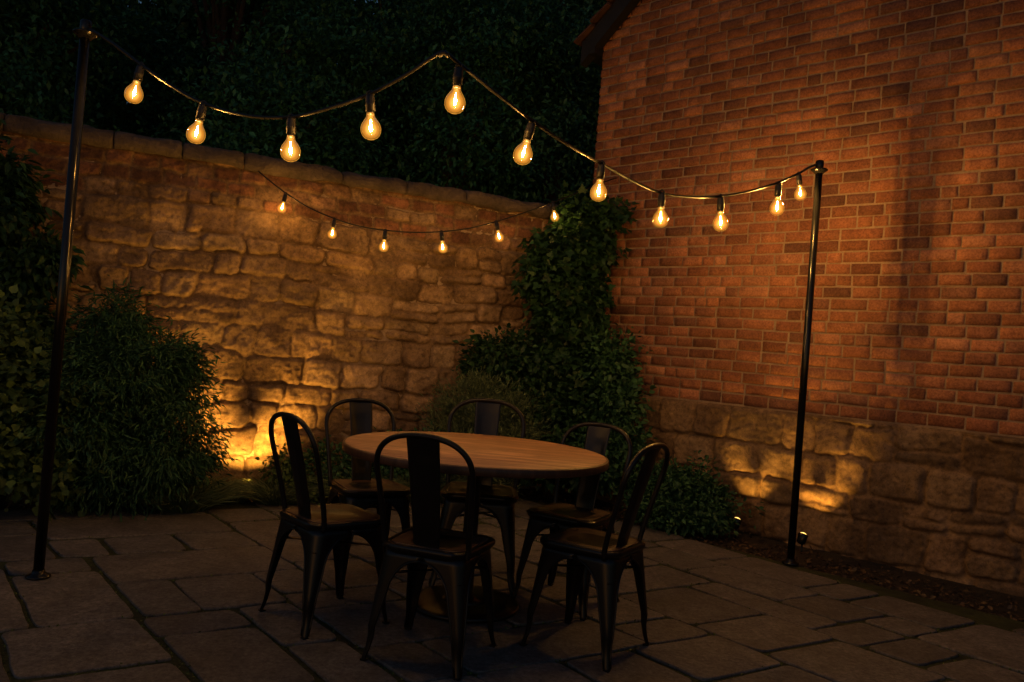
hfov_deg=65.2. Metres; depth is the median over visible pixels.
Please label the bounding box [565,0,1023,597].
brick house
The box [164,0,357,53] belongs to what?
garden tree
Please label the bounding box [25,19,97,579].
light pole
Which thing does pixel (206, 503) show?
grass clump
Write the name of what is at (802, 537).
garden uplight
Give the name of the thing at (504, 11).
garden tree
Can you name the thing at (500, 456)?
round table
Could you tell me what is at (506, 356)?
dark shrub
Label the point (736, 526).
garden uplight
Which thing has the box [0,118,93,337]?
climbing vine
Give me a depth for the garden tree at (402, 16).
10.59 m
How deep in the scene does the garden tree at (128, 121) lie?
10.37 m
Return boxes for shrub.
[0,275,245,521]
[0,285,131,522]
[411,364,561,499]
[450,318,599,488]
[541,325,658,499]
[613,450,765,537]
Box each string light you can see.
[88,28,816,230]
[258,171,616,252]
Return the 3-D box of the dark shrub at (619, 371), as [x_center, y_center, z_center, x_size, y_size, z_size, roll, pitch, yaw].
[0.727,0.650,6.657,0.995,1.597,0.994,5,-1,0]
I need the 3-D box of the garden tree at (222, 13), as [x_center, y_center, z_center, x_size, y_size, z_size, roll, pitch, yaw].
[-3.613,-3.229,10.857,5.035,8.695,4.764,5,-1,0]
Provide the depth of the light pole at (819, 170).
5.17 m
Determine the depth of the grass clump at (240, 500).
5.74 m
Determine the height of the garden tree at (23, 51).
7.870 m
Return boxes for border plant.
[250,442,327,504]
[287,435,408,499]
[372,417,457,487]
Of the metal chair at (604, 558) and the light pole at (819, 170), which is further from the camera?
the light pole at (819, 170)
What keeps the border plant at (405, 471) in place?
on the ground
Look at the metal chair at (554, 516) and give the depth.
4.03 m
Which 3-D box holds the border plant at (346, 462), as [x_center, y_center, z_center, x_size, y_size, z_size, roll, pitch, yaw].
[-1.199,0.997,6.215,1.076,0.589,0.698,5,-1,0]
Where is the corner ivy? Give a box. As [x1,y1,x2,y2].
[506,180,639,499]
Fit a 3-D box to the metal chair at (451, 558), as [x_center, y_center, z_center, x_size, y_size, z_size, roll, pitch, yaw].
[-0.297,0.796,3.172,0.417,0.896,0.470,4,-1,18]
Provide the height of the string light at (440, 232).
0.958 m
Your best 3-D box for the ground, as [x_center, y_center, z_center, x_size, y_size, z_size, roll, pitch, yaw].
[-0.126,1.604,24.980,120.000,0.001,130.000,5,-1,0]
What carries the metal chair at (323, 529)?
on the patio
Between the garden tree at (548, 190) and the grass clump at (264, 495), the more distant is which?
the garden tree at (548, 190)
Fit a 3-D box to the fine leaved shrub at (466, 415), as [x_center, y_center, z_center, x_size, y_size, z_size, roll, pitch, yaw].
[-0.204,0.772,6.413,1.264,1.199,1.085,5,-1,0]
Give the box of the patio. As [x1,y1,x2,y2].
[0,499,1023,681]
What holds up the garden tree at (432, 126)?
on the ground
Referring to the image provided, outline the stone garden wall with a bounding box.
[0,112,565,488]
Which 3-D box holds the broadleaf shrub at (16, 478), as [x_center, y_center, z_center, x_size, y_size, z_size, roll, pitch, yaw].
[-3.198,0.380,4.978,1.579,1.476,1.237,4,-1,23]
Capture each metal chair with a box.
[258,412,388,639]
[325,398,410,568]
[360,432,496,680]
[428,398,525,594]
[512,422,631,620]
[519,443,669,672]
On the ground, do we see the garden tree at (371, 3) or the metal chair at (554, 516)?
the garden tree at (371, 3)
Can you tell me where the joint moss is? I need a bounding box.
[0,500,1023,681]
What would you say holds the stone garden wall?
on the ground
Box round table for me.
[342,431,608,623]
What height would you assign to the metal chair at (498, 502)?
0.950 m
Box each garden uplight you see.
[732,517,741,537]
[797,532,807,553]
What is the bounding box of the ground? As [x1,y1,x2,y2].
[0,489,1023,621]
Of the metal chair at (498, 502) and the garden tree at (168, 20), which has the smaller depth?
the metal chair at (498, 502)
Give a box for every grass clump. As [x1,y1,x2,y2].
[116,472,254,512]
[201,477,268,503]
[225,474,324,505]
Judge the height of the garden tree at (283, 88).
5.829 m
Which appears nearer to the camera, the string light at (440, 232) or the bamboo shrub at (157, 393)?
the bamboo shrub at (157, 393)
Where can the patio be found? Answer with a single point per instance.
(109, 637)
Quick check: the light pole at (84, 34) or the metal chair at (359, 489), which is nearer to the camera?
the light pole at (84, 34)
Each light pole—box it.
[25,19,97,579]
[782,160,827,565]
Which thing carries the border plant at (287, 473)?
on the ground
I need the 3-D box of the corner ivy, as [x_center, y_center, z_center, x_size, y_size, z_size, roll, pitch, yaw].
[0.577,-0.017,6.963,1.339,2.910,1.181,5,-1,0]
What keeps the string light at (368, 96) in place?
hanging from the light pole at (84, 34)
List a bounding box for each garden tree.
[0,0,197,130]
[2,0,205,123]
[49,0,268,145]
[63,0,331,129]
[86,0,424,180]
[113,0,439,180]
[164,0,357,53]
[265,0,539,200]
[285,0,505,178]
[354,0,600,201]
[393,0,599,203]
[439,0,606,205]
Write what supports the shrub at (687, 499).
on the ground
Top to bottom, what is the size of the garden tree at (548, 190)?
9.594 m
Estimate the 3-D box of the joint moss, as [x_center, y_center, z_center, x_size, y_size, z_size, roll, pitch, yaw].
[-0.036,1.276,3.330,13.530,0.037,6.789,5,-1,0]
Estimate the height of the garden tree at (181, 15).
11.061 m

